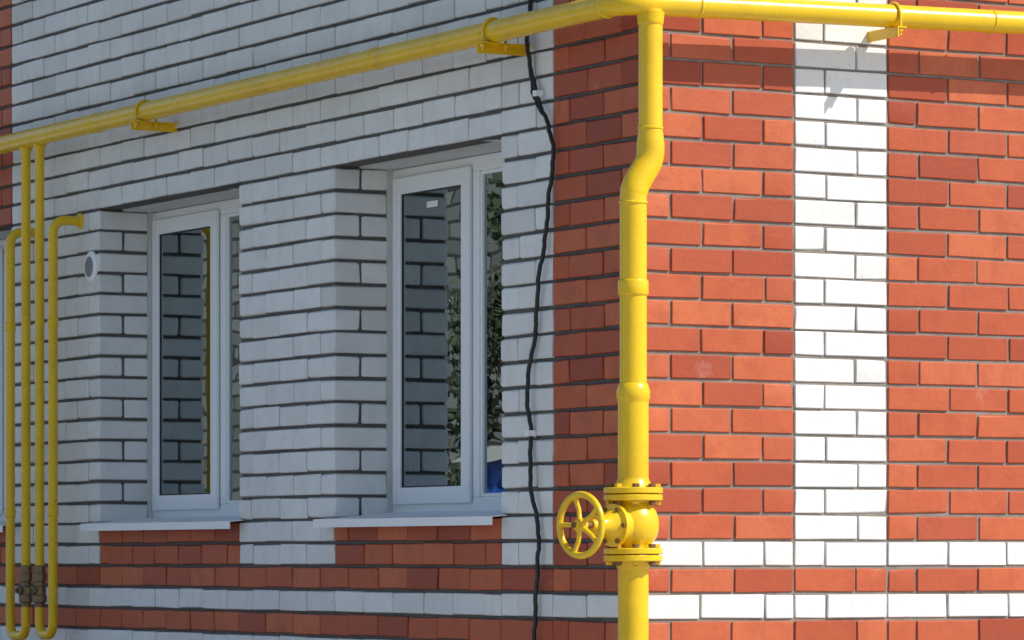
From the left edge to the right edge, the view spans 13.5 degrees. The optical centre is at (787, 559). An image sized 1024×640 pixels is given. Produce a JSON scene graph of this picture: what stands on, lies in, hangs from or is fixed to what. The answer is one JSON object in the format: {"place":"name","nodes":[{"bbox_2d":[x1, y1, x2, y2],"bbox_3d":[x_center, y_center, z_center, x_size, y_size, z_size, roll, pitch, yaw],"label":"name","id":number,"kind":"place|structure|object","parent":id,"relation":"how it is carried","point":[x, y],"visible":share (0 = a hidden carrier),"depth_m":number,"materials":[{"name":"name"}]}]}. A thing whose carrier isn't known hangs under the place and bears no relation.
{"place":"outdoors","nodes":[
{"label":"outdoors","id":0,"kind":"place"},
{"bbox_2d":[647,0,1023,639],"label":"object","id":1,"kind":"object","parent":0,"point":[886,385],"visible":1,"depth_m":16.26,"materials":[{"name":"red brick"}]},
{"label":"pavement","id":2,"kind":"structure","parent":0,"visible":0},
{"bbox_3d":[-0.608,1.564,21.768,6.080,0.491,10.320,0,0,-31],"label":"plinth","id":3,"kind":"object","parent":2,"relation":"on","visible":0},
{"bbox_2d":[0,0,637,639],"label":"brick wall","id":4,"kind":"structure","parent":3,"relation":"on","point":[322,214],"depth_m":18.28,"materials":[{"name":"white brick"}]},
{"bbox_2d":[0,521,5,531],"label":"window sill","id":5,"kind":"structure","parent":4,"relation":"attached to","point":[2,523],"depth_m":21.29,"materials":[{"name":"white metal"}]},
{"bbox_2d":[0,239,5,520],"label":"window frame","id":6,"kind":"object","parent":4,"relation":"in","point":[2,379],"visible":0.11,"depth_m":22.15,"materials":[{"name":"white plastic"}]},
{"bbox_2d":[5,144,83,639],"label":"gas service pipes","id":7,"kind":"object","parent":4,"relation":"attached to","point":[29,594],"visible":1,"depth_m":20.59,"materials":[{"name":"yellow metal"}]},
{"bbox_2d":[80,516,242,530],"bbox_3d":[-2.743,-0.165,19.676,0.345,0.066,1.742,0,0,-31],"label":"window sill","id":8,"kind":"structure","parent":4,"relation":"attached to","point":[186,523],"depth_m":19.62,"materials":[{"name":"white metal"}]},
{"bbox_2d":[152,198,241,516],"bbox_3d":[-2.579,-0.912,19.774,0.083,1.464,1.630,0,0,-31],"label":"window frame","id":9,"kind":"object","parent":4,"relation":"in","point":[215,217],"visible":0.58,"depth_m":19.80,"materials":[{"name":"white plastic"}]},
{"bbox_2d":[160,226,209,495],"bbox_3d":[-2.808,-0.917,20.100,0.006,1.240,0.623,0,0,-31],"label":"window gasket","id":10,"kind":"object","parent":9,"relation":"attached to","point":[160,359],"depth_m":20.36,"materials":[{"name":"black rubber"}]},
{"bbox_2d":[161,216,241,499],"bbox_3d":[-2.580,-0.917,19.748,0.026,1.330,1.461,0,0,-31],"label":"window glass","id":11,"kind":"object","parent":9,"relation":"in","point":[185,362],"visible":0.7,"depth_m":20.05,"materials":[{"name":"clear glass"}]},
{"bbox_2d":[0,141,501,517],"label":"lintels and reveal plaster","id":12,"kind":"object","parent":4,"relation":"attached to","point":[431,158],"visible":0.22,"depth_m":18.21,"materials":[{"name":"grey paint"}]},
{"bbox_2d":[230,516,504,522],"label":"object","id":13,"kind":"object","parent":4,"relation":"attached to","point":[241,521],"depth_m":21.26,"materials":[{"name":"metal"}]},
{"bbox_2d":[313,510,506,527],"bbox_3d":[-1.423,-0.165,17.479,0.345,0.066,1.647,0,0,-31],"label":"window sill","id":14,"kind":"structure","parent":4,"relation":"attached to","point":[452,518],"depth_m":17.42,"materials":[{"name":"white metal"}]},
{"bbox_2d":[393,151,504,511],"bbox_3d":[-1.259,-0.912,17.577,0.083,1.464,1.535,0,0,-31],"label":"window frame","id":15,"kind":"object","parent":4,"relation":"in","point":[467,174],"visible":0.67,"depth_m":17.59,"materials":[{"name":"white plastic"}]},
{"bbox_2d":[402,185,460,487],"bbox_3d":[-1.475,-0.917,17.882,0.006,1.240,0.576,0,0,-31],"label":"window gasket","id":16,"kind":"object","parent":15,"relation":"attached to","point":[402,334],"depth_m":18.12,"materials":[{"name":"black rubber"}]},
{"bbox_2d":[403,172,504,492],"bbox_3d":[-1.260,-0.917,17.550,0.026,1.330,1.366,0,0,-31],"label":"window glass","id":17,"kind":"object","parent":15,"relation":"in","point":[431,345],"visible":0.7,"depth_m":17.81,"materials":[{"name":"clear glass"}]},
{"bbox_2d":[427,200,437,207],"bbox_3d":[-1.476,-1.475,17.882,0.001,0.025,0.100,0,0,-31],"label":"window label","id":18,"kind":"object","parent":17,"relation":"attached to","point":[432,203],"depth_m":17.88,"materials":[{"name":"white plastic"}]},
{"bbox_2d":[525,0,555,639],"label":"electric cable","id":19,"kind":"object","parent":4,"relation":"attached to","point":[536,94],"visible":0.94,"depth_m":16.47,"materials":[{"name":"black plastic"}]},
{"bbox_2d":[0,0,1023,639],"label":"bricks","id":20,"kind":"object","parent":3,"relation":"on","point":[740,582],"visible":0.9,"depth_m":16.59,"materials":[{"name":"white brick"}]},
{"bbox_2d":[84,251,97,282],"bbox_3d":[-3.302,-1.385,20.399,0.016,0.149,0.149,0,0,-31],"label":"vent rim","id":21,"kind":"object","parent":20,"relation":"attached to","point":[92,277],"visible":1,"depth_m":20.36,"materials":[{"name":"white plastic"}]},
{"bbox_2d":[85,256,92,276],"bbox_3d":[-3.311,-1.385,20.394,0.014,0.099,0.099,0,0,-31],"label":"vent","id":22,"kind":"object","parent":21,"relation":"in","point":[88,267],"visible":1,"depth_m":20.38,"materials":[{"name":"grey plastic"}]},
{"bbox_2d":[0,0,1023,639],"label":"gas pipe","id":23,"kind":"object","parent":20,"relation":"attached to","point":[642,172],"visible":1,"depth_m":15.92,"materials":[{"name":"yellow metal"}]},
{"bbox_2d":[556,478,662,569],"bbox_3d":[-0.635,-0.126,15.572,0.245,0.334,0.408,0,0,41],"label":"gas valve","id":24,"kind":"object","parent":23,"relation":"on","point":[623,524],"visible":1,"depth_m":15.54,"materials":[{"name":"yellow paint"}]}
]}

